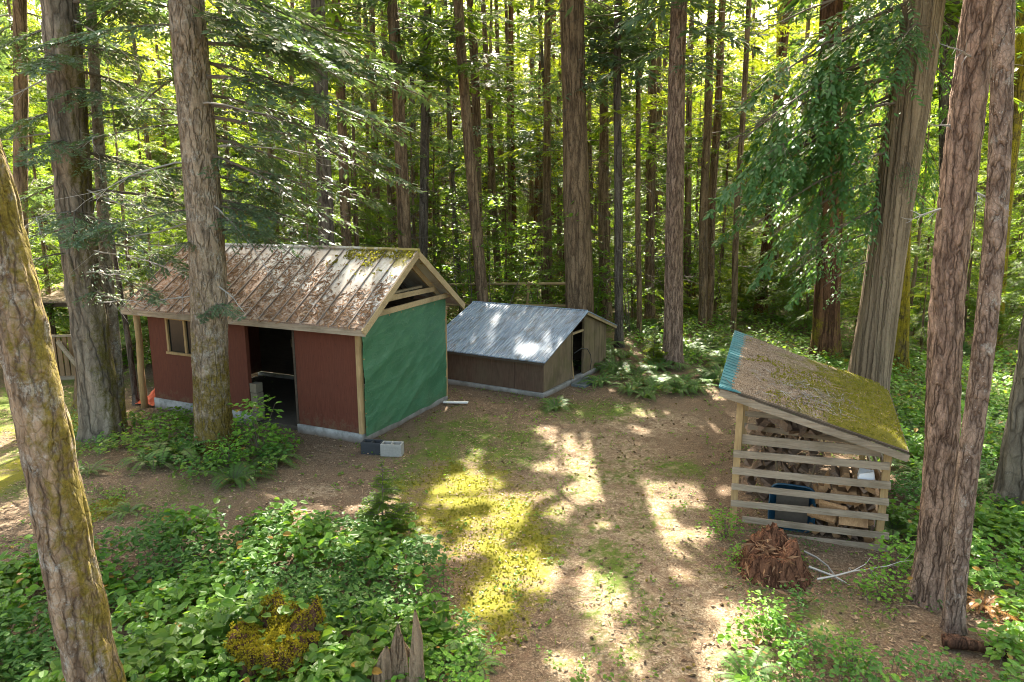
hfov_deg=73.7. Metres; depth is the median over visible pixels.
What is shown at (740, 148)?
forest conifer
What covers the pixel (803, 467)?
firewood piece
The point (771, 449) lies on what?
firewood piece
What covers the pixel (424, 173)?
forest conifer
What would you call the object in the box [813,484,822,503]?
firewood piece
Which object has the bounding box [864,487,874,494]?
firewood piece
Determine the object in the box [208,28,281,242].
forest conifer
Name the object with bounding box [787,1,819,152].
forest conifer
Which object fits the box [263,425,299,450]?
salal bush
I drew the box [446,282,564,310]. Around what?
pole fence
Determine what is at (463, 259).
young conifer
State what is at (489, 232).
young conifer
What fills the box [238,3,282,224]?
forest conifer
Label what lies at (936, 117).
forest conifer
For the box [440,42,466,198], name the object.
forest conifer
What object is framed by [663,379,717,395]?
sword fern
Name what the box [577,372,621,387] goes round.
sword fern
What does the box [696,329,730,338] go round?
sword fern
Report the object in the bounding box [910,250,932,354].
young conifer
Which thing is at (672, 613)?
fallen cone scatter
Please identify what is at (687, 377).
sword fern
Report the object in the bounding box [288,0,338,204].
forest conifer
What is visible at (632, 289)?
young conifer
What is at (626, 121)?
forest conifer
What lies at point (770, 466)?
firewood piece
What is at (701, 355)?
sword fern
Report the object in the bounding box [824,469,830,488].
firewood piece
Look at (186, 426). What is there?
salal cover
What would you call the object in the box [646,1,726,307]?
forest conifer
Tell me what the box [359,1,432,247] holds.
forest conifer
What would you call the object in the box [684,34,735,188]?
forest conifer
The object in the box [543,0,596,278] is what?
forest conifer
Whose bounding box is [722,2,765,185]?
forest conifer
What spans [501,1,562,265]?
forest conifer
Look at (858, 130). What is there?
forest conifer
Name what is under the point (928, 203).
young conifer
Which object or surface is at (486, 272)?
young conifer
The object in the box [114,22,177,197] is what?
forest conifer
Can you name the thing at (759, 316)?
sword fern
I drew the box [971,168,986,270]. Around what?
young conifer
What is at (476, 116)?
forest conifer
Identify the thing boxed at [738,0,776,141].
forest conifer
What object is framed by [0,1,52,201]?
forest conifer
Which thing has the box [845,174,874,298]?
young conifer
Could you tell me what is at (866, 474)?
paper sack
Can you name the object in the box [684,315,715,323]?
sword fern
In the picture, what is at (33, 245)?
young conifer
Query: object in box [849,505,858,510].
firewood piece
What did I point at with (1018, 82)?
tree trunk
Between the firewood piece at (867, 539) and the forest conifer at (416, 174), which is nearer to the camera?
the firewood piece at (867, 539)
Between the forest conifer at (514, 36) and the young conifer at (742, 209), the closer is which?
the young conifer at (742, 209)
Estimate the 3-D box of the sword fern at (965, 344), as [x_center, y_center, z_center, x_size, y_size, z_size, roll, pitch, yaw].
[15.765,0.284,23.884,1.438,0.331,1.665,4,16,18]
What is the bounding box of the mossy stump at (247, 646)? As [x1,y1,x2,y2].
[215,587,342,681]
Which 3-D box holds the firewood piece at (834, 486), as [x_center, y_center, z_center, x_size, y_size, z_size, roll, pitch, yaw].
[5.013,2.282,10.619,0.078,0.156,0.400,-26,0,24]
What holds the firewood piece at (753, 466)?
on the firewood piece
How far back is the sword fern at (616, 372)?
20.91 m
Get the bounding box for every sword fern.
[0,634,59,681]
[78,459,115,477]
[91,440,129,455]
[95,502,150,524]
[114,441,187,478]
[122,433,155,447]
[127,438,228,467]
[188,457,227,474]
[195,461,279,495]
[211,457,276,481]
[229,443,308,473]
[392,526,437,553]
[424,621,496,662]
[443,645,505,681]
[537,395,576,415]
[573,359,599,370]
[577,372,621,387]
[594,354,633,376]
[606,337,633,350]
[606,349,629,358]
[606,349,639,360]
[606,362,637,380]
[606,380,649,396]
[607,375,661,386]
[610,365,658,380]
[611,320,650,330]
[620,388,660,399]
[623,315,644,323]
[628,333,662,340]
[632,318,663,328]
[632,324,662,329]
[632,359,678,374]
[634,375,688,392]
[639,339,662,347]
[643,328,663,338]
[652,358,696,372]
[653,371,680,380]
[654,372,713,385]
[655,379,699,398]
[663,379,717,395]
[683,339,711,347]
[683,344,709,357]
[683,352,703,364]
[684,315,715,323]
[685,339,715,351]
[686,319,697,326]
[687,363,723,383]
[688,367,722,378]
[690,332,714,341]
[691,333,732,346]
[691,350,727,360]
[693,342,711,354]
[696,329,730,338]
[696,369,723,383]
[699,344,730,354]
[702,354,727,367]
[705,645,789,681]
[712,323,748,332]
[727,300,753,308]
[737,313,773,320]
[763,314,792,319]
[837,454,899,470]
[842,342,852,351]
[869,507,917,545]
[891,459,921,479]
[894,471,978,488]
[899,414,924,431]
[904,420,924,439]
[963,341,970,356]
[963,344,971,351]
[966,585,1009,626]
[977,486,990,494]
[978,465,995,486]
[979,498,1020,530]
[985,608,1023,625]
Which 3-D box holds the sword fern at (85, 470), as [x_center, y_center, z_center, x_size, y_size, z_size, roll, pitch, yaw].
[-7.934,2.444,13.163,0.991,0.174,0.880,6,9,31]
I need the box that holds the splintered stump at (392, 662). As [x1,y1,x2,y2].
[367,610,425,681]
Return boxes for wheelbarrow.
[768,461,816,532]
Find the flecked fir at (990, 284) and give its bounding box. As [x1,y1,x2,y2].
[939,0,1015,635]
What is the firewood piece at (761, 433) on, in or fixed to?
on the firewood piece
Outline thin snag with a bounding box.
[88,61,141,405]
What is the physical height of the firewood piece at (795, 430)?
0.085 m
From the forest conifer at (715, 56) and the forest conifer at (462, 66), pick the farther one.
the forest conifer at (715, 56)
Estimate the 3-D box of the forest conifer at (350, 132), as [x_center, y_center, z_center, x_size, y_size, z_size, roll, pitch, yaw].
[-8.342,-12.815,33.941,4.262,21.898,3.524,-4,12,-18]
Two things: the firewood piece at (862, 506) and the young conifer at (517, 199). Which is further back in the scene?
the young conifer at (517, 199)
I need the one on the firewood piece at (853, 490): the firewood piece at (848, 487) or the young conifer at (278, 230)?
the firewood piece at (848, 487)
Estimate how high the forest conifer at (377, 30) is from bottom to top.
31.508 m
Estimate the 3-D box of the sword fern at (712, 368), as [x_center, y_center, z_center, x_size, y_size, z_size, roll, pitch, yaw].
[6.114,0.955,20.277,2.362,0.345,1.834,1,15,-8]
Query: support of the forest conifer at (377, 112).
on the forest floor
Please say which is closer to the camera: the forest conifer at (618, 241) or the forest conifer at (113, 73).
the forest conifer at (618, 241)
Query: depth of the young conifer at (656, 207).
35.60 m
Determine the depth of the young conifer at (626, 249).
31.20 m
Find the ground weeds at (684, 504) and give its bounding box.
[0,362,1021,681]
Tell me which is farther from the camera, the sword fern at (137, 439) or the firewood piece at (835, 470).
the sword fern at (137, 439)
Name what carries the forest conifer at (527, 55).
on the forest floor
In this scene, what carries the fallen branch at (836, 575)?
on the forest floor
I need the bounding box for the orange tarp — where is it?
[135,388,154,405]
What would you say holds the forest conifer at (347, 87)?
on the forest floor
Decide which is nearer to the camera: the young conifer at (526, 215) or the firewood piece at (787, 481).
the firewood piece at (787, 481)
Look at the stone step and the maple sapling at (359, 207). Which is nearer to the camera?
the stone step
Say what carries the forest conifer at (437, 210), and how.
on the forest floor
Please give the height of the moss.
0.091 m
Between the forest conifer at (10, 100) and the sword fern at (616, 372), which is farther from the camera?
the forest conifer at (10, 100)
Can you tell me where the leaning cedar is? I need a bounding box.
[702,0,1023,390]
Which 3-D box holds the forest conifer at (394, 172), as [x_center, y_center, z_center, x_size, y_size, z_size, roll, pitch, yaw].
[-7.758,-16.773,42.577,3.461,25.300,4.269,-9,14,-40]
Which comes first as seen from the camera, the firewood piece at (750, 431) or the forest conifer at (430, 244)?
the firewood piece at (750, 431)
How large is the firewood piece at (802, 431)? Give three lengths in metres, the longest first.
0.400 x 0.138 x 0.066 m
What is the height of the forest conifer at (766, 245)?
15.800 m
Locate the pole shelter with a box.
[40,280,144,306]
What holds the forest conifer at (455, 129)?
on the forest floor
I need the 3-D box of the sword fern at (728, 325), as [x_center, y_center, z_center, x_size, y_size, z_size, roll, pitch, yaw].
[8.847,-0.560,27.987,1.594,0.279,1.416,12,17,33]
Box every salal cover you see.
[0,497,459,681]
[70,407,93,470]
[83,404,300,483]
[385,576,505,681]
[713,580,1023,681]
[886,381,1023,620]
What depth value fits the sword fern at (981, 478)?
12.53 m
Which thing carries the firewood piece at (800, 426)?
on the firewood piece at (795, 430)
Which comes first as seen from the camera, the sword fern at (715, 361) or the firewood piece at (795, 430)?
the firewood piece at (795, 430)
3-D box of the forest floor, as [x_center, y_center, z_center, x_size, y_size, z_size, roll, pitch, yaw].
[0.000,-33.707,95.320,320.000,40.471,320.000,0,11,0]
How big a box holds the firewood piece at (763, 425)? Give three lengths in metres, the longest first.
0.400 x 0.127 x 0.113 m
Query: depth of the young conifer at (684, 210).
43.50 m
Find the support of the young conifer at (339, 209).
on the forest floor
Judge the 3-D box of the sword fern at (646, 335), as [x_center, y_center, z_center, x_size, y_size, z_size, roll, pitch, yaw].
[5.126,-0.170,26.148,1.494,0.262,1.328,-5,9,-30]
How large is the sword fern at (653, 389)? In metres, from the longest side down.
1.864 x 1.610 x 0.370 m
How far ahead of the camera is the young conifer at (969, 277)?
23.80 m
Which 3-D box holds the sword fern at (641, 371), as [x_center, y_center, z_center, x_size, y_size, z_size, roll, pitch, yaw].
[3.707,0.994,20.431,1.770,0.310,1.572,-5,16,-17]
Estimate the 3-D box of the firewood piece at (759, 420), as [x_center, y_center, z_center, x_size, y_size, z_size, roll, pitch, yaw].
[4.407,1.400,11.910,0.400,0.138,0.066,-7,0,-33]
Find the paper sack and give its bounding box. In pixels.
[857,468,874,479]
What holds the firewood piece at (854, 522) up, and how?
on the firewood piece
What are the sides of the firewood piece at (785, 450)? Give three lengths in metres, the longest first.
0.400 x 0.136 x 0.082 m
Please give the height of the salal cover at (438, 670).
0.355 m
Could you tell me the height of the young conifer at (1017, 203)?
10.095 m
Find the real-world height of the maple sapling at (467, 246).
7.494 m
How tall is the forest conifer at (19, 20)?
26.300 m
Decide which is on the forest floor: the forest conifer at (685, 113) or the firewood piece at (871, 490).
the forest conifer at (685, 113)
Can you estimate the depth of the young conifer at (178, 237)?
25.77 m
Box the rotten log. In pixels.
[941,634,1008,658]
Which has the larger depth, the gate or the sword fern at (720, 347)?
the sword fern at (720, 347)
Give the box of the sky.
[0,0,895,117]
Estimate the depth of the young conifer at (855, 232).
33.89 m
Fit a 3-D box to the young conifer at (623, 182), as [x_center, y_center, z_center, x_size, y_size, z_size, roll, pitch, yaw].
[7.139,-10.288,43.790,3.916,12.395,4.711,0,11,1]
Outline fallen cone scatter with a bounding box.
[154,383,982,679]
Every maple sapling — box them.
[49,140,174,349]
[338,181,382,243]
[364,227,397,246]
[423,142,522,311]
[444,193,578,303]
[487,169,537,279]
[492,216,593,303]
[516,185,534,242]
[553,262,613,314]
[592,174,665,331]
[609,192,731,292]
[610,192,699,261]
[715,234,757,286]
[842,207,932,285]
[923,215,1023,286]
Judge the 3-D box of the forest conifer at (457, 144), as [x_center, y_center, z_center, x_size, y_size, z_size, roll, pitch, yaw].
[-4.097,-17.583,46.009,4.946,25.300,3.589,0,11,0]
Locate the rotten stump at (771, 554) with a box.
[718,522,839,605]
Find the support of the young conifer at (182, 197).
on the forest floor
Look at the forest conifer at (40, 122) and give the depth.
59.02 m
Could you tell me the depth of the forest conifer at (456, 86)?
40.08 m
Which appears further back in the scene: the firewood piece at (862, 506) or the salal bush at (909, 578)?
the firewood piece at (862, 506)
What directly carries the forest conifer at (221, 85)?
on the forest floor
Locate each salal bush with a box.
[135,412,183,448]
[202,435,247,471]
[223,394,292,458]
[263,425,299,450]
[705,503,745,541]
[725,541,743,568]
[736,585,792,647]
[769,627,823,681]
[822,627,878,681]
[847,562,912,608]
[864,530,915,585]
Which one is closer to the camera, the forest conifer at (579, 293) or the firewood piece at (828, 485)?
the firewood piece at (828, 485)
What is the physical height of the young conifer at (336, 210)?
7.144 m
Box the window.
[164,318,190,356]
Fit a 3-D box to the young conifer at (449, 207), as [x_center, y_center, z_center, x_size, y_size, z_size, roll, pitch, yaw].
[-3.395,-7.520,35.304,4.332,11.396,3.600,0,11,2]
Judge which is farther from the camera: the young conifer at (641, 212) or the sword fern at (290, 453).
the young conifer at (641, 212)
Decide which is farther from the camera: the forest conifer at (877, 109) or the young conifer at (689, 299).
the forest conifer at (877, 109)
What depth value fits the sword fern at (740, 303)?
33.49 m
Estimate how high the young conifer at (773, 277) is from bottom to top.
10.221 m
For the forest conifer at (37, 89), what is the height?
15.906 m
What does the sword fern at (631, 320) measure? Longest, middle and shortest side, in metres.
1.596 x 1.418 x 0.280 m
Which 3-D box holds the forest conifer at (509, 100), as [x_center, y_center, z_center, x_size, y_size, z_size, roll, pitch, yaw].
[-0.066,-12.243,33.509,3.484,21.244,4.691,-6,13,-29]
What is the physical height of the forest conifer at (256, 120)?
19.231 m
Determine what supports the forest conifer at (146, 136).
on the forest floor
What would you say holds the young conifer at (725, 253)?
on the forest floor
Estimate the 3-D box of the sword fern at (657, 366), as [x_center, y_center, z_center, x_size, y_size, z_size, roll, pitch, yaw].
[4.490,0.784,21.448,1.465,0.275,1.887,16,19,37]
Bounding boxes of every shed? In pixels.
[120,243,464,443]
[447,301,616,397]
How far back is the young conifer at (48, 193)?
42.10 m
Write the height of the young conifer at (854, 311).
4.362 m
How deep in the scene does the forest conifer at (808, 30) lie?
36.48 m
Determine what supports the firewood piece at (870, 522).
on the firewood piece
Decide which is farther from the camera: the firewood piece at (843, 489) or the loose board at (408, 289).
the loose board at (408, 289)
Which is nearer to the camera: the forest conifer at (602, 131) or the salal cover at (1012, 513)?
the salal cover at (1012, 513)
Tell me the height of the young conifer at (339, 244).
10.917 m
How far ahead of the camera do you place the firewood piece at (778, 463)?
11.97 m
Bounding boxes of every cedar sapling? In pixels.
[355,459,418,538]
[642,330,667,365]
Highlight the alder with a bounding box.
[85,3,127,428]
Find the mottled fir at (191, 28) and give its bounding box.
[26,0,458,457]
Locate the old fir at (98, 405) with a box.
[0,0,266,442]
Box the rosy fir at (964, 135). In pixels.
[902,0,1011,610]
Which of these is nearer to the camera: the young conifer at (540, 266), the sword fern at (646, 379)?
the sword fern at (646, 379)
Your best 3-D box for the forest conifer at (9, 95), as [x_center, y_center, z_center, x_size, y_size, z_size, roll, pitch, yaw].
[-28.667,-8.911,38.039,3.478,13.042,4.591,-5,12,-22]
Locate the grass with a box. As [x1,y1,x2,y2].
[1,395,900,681]
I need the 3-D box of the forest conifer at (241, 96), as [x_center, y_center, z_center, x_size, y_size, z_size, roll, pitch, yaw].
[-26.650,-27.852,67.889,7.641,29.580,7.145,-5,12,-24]
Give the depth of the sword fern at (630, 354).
23.16 m
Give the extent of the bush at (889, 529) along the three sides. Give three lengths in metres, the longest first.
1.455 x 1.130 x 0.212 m
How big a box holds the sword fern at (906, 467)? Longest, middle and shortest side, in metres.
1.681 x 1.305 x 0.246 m
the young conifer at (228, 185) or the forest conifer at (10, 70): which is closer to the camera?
the young conifer at (228, 185)
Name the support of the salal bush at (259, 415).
on the forest floor
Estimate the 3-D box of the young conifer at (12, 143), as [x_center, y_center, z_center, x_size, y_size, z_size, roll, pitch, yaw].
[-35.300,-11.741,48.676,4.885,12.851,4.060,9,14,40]
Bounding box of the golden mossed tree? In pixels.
[809,0,960,373]
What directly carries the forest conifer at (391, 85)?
on the forest floor
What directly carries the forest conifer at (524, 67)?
on the forest floor
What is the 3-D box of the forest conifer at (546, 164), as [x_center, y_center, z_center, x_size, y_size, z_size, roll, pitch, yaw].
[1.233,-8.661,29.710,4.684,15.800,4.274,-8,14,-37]
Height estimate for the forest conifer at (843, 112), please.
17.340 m
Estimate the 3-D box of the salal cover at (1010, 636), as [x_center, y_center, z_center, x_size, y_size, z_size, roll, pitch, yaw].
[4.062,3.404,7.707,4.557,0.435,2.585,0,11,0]
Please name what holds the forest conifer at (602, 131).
on the forest floor
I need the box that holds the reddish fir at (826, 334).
[742,0,901,362]
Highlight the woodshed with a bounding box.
[718,330,909,551]
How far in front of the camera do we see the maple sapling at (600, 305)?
27.75 m
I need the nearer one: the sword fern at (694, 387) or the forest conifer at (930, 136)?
the sword fern at (694, 387)
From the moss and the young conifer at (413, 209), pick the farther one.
the young conifer at (413, 209)
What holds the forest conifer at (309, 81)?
on the forest floor
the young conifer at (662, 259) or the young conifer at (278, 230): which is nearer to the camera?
the young conifer at (278, 230)
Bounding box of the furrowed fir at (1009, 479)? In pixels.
[987,313,1023,510]
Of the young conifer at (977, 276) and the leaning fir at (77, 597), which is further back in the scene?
the young conifer at (977, 276)
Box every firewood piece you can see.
[741,479,751,492]
[744,458,753,465]
[745,424,755,433]
[747,476,756,484]
[748,447,758,451]
[751,460,757,468]
[753,445,761,449]
[755,418,765,423]
[755,430,765,435]
[756,459,762,467]
[757,420,769,432]
[758,461,764,469]
[758,493,768,499]
[759,446,766,451]
[760,477,769,483]
[763,478,774,486]
[764,460,771,466]
[765,462,775,470]
[767,424,775,436]
[767,446,775,452]
[768,418,791,425]
[772,461,780,465]
[774,425,780,437]
[774,447,781,453]
[778,420,792,431]
[781,461,790,472]
[781,470,791,483]
[782,448,791,454]
[788,449,801,454]
[789,428,810,433]
[790,465,797,472]
[798,424,806,436]
[798,463,808,472]
[799,426,807,435]
[802,481,812,488]
[807,463,818,472]
[807,506,837,523]
[808,429,822,434]
[809,451,817,455]
[809,518,818,534]
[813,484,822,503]
[816,519,823,524]
[818,483,828,492]
[819,499,848,509]
[819,521,827,535]
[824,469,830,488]
[827,522,836,526]
[830,490,859,505]
[831,465,839,476]
[832,484,837,491]
[832,525,840,537]
[837,485,847,492]
[838,516,867,528]
[840,466,850,477]
[845,473,852,490]
[848,486,859,494]
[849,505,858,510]
[851,467,858,478]
[853,476,867,492]
[859,488,869,503]
[859,503,867,511]
[861,511,873,525]
[862,537,873,542]
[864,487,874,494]
[866,504,875,509]
[868,488,878,497]
[868,505,877,512]
[874,469,880,480]
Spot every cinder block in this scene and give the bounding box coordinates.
[361,439,384,454]
[380,441,403,456]
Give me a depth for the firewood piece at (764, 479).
12.02 m
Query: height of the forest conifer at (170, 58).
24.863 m
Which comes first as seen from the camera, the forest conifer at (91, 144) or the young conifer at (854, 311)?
the young conifer at (854, 311)
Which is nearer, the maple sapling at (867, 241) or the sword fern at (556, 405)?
the sword fern at (556, 405)
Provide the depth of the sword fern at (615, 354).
22.89 m
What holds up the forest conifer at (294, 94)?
on the forest floor
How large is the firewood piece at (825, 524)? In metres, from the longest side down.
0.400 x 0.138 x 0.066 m
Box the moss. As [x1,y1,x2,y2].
[5,412,573,658]
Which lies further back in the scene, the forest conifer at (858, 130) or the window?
the forest conifer at (858, 130)
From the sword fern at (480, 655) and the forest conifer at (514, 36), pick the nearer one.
the sword fern at (480, 655)
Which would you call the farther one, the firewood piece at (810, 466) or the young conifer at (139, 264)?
the young conifer at (139, 264)
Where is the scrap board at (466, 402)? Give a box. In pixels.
[443,401,467,403]
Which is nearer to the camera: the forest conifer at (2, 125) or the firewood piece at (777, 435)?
the firewood piece at (777, 435)
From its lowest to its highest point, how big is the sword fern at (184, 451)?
0.332 m
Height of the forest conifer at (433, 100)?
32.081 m
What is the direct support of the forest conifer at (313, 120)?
on the forest floor
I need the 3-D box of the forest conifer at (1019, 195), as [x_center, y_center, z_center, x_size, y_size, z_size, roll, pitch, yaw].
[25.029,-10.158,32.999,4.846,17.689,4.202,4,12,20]
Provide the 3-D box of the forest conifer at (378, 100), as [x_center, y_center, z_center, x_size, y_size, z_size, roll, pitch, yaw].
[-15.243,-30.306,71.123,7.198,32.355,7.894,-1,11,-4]
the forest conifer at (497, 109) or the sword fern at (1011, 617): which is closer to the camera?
the sword fern at (1011, 617)
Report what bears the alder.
on the forest floor
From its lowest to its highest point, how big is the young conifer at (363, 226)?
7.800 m
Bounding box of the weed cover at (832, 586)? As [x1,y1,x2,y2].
[705,514,942,627]
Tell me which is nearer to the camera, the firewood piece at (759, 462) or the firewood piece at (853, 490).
the firewood piece at (853, 490)
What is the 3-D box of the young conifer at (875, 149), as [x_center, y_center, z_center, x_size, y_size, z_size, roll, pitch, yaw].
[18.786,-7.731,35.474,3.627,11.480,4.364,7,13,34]
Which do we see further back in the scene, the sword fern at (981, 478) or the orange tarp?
the orange tarp
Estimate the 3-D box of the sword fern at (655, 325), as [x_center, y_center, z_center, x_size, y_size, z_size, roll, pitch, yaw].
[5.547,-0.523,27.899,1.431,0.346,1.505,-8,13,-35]
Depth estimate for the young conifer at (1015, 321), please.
22.77 m
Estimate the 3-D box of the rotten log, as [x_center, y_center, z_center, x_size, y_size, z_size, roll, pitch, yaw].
[5.300,3.487,7.816,0.669,0.180,0.160,4,12,19]
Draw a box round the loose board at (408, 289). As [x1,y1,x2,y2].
[395,285,421,293]
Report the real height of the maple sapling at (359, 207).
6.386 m
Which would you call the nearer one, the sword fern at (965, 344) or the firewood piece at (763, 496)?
the firewood piece at (763, 496)
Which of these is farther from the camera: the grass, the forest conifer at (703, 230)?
the forest conifer at (703, 230)
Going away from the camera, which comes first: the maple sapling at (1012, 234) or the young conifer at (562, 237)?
the maple sapling at (1012, 234)
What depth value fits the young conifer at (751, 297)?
30.15 m
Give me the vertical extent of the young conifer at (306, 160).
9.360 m
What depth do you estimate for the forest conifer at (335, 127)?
67.04 m
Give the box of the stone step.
[571,376,593,388]
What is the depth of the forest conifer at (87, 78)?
45.92 m
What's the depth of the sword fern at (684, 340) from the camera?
24.40 m
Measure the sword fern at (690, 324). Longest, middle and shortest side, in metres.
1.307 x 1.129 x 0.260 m
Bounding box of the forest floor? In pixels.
[0,141,1023,681]
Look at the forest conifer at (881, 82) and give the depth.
71.12 m
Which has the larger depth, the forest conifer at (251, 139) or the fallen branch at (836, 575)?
the forest conifer at (251, 139)
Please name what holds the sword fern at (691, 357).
on the forest floor
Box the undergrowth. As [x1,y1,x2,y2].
[53,252,1023,442]
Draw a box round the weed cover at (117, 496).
[85,484,170,546]
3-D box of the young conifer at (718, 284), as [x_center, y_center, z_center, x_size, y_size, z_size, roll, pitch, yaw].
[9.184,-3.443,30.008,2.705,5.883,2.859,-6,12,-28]
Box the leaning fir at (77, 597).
[0,139,126,681]
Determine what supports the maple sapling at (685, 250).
on the forest floor
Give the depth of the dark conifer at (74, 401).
16.74 m
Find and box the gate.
[51,334,74,379]
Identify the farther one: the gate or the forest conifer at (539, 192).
the forest conifer at (539, 192)
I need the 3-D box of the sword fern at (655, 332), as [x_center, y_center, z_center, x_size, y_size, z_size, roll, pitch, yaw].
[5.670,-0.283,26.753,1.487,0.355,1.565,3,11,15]
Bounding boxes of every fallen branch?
[804,550,837,579]
[808,566,848,584]
[817,548,914,587]
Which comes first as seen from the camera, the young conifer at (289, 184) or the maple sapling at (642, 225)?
the young conifer at (289, 184)
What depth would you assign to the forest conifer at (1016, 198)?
54.16 m
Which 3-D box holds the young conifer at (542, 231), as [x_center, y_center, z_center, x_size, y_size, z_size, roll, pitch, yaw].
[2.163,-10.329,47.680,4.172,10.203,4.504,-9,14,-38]
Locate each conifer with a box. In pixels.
[0,0,48,268]
[0,0,51,182]
[0,0,53,176]
[0,0,95,281]
[0,0,130,293]
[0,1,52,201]
[0,51,51,238]
[0,86,67,315]
[0,87,49,226]
[0,90,30,237]
[0,118,44,185]
[1,0,51,194]
[1,82,69,362]
[3,29,49,189]
[28,4,52,181]
[28,155,62,277]
[30,4,45,136]
[30,239,49,286]
[33,262,66,334]
[34,177,68,338]
[39,4,132,175]
[40,5,144,408]
[42,164,56,262]
[81,5,125,188]
[83,13,141,222]
[86,40,133,145]
[90,59,171,339]
[92,64,171,357]
[94,101,152,267]
[97,11,156,185]
[99,0,175,213]
[100,9,138,186]
[103,0,176,266]
[108,17,181,251]
[110,62,187,310]
[112,247,148,345]
[113,134,168,271]
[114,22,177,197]
[114,155,178,374]
[117,20,180,192]
[119,183,159,342]
[127,159,169,279]
[129,1,176,246]
[139,0,182,195]
[143,7,181,198]
[144,131,178,241]
[153,26,222,199]
[154,122,232,252]
[156,38,229,187]
[159,3,178,164]
[163,140,228,253]
[165,136,185,243]
[166,119,235,255]
[168,9,234,148]
[205,0,278,187]
[205,3,236,156]
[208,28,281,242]
[210,9,249,193]
[212,0,237,193]
[212,0,335,243]
[215,121,244,242]
[216,0,281,177]
[219,4,282,242]
[221,0,352,237]
[230,0,427,246]
[233,1,280,208]
[234,3,286,191]
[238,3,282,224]
[241,136,298,243]
[244,55,315,244]
[252,0,314,235]
[255,0,424,245]
[260,147,310,243]
[276,0,380,228]
[276,107,342,244]
[278,0,311,211]
[278,102,317,244]
[279,0,309,177]
[285,165,318,244]
[287,1,338,190]
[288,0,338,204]
[291,91,353,245]
[296,0,404,246]
[302,0,363,227]
[311,1,382,243]
[327,0,458,247]
[329,2,358,201]
[330,6,432,246]
[331,3,392,244]
[333,4,385,241]
[333,178,351,245]
[334,2,419,244]
[334,134,382,246]
[334,156,371,239]
[334,174,370,246]
[347,0,387,218]
[349,17,385,190]
[350,2,386,196]
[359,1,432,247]
[359,165,395,246]
[359,185,397,234]
[361,0,416,187]
[366,0,455,237]
[368,14,382,193]
[369,11,443,247]
[372,0,488,262]
[375,21,408,247]
[377,0,547,301]
[379,0,421,244]
[381,0,455,261]
[382,78,460,287]
[392,0,466,272]
[407,5,465,196]
[407,7,438,174]
[408,0,503,313]
[408,1,478,273]
[411,108,474,309]
[415,0,490,290]
[416,8,452,219]
[416,91,473,288]
[417,10,451,258]
[427,0,540,300]
[433,0,484,238]
[433,6,516,292]
[435,4,480,274]
[439,0,533,302]
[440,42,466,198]
[441,204,471,280]
[448,0,486,204]
[450,216,503,307]
[458,0,518,213]
[459,0,524,282]
[460,0,503,231]
[460,0,514,194]
[460,0,523,276]
[466,135,525,281]
[469,249,497,299]
[471,135,539,303]
[476,0,554,293]
[478,3,542,281]
[479,1,517,266]
[481,6,537,198]
[484,155,524,263]
[490,0,599,303]
[492,1,527,187]
[493,0,529,186]
[494,1,538,193]
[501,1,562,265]
[503,0,562,275]
[506,0,562,293]
[506,2,562,244]
[510,0,562,302]
[512,177,542,285]
[513,0,662,312]
[514,6,557,225]
[516,144,526,227]
[517,201,562,302]
[518,144,562,248]
[518,175,527,226]
[521,5,562,252]
[523,1,543,108]
[523,164,598,307]
[527,0,558,115]
[530,0,688,347]
[534,1,562,254]
[537,0,611,288]
[540,0,627,255]
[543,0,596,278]
[543,10,587,232]
[546,0,663,322]
[550,191,614,318]
[552,191,598,271]
[554,4,613,190]
[555,14,635,256]
[586,6,634,242]
[586,7,633,260]
[586,24,631,192]
[588,0,692,338]
[591,4,647,234]
[593,3,633,222]
[593,161,613,252]
[593,163,613,288]
[593,215,624,270]
[593,244,613,298]
[596,82,645,260]
[598,0,765,369]
[609,0,698,321]
[609,3,668,277]
[609,8,694,229]
[609,57,623,232]
[611,1,693,285]
[611,124,642,227]
[611,131,633,223]
[611,155,662,314]
[611,184,632,240]
[612,0,634,169]
[612,243,662,318]
[613,11,666,193]
[623,164,663,259]
[625,140,683,296]
[628,8,692,207]
[628,147,645,209]
[629,168,698,295]
[631,7,694,238]
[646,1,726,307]
[647,0,773,327]
[653,0,762,331]
[656,1,765,275]
[656,6,700,188]
[656,57,731,295]
[659,133,696,253]
[662,274,694,309]
[663,105,710,238]
[664,149,716,262]
[683,64,753,310]
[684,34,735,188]
[685,11,739,160]
[685,33,715,159]
[686,2,704,174]
[687,0,802,334]
[688,203,744,316]
[694,146,732,250]
[697,185,741,286]
[714,3,739,170]
[716,141,742,230]
[717,0,741,185]
[718,192,733,234]
[721,0,761,169]
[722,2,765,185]
[722,239,756,302]
[723,44,772,231]
[724,105,813,287]
[725,0,773,251]
[725,0,814,304]
[726,184,762,230]
[729,0,814,315]
[729,115,806,299]
[731,0,819,168]
[737,63,811,317]
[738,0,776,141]
[739,180,764,250]
[747,6,811,178]
[749,103,855,326]
[757,142,846,334]
[761,0,845,282]
[761,6,811,121]
[766,13,799,135]
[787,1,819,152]
[793,2,930,354]
[794,217,862,291]
[795,0,882,306]
[804,133,869,276]
[832,0,1023,186]
[840,237,867,337]
[841,42,883,202]
[845,97,976,337]
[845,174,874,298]
[849,0,877,189]
[849,84,885,284]
[851,0,898,247]
[854,3,898,231]
[871,1,897,141]
[910,127,978,309]
[910,153,972,338]
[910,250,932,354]
[911,154,938,260]
[913,79,937,233]
[914,162,1020,306]
[916,78,980,268]
[919,170,1017,342]
[921,48,939,187]
[924,173,985,240]
[929,84,989,179]
[931,87,1023,226]
[935,115,988,193]
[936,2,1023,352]
[969,123,1023,323]
[970,240,980,297]
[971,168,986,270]
[972,217,983,279]
[973,148,987,226]
[974,204,1023,357]
[977,139,1023,306]
[978,109,1023,304]
[1005,200,1023,313]
[1011,21,1023,222]
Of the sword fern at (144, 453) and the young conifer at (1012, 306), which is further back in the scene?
the young conifer at (1012, 306)

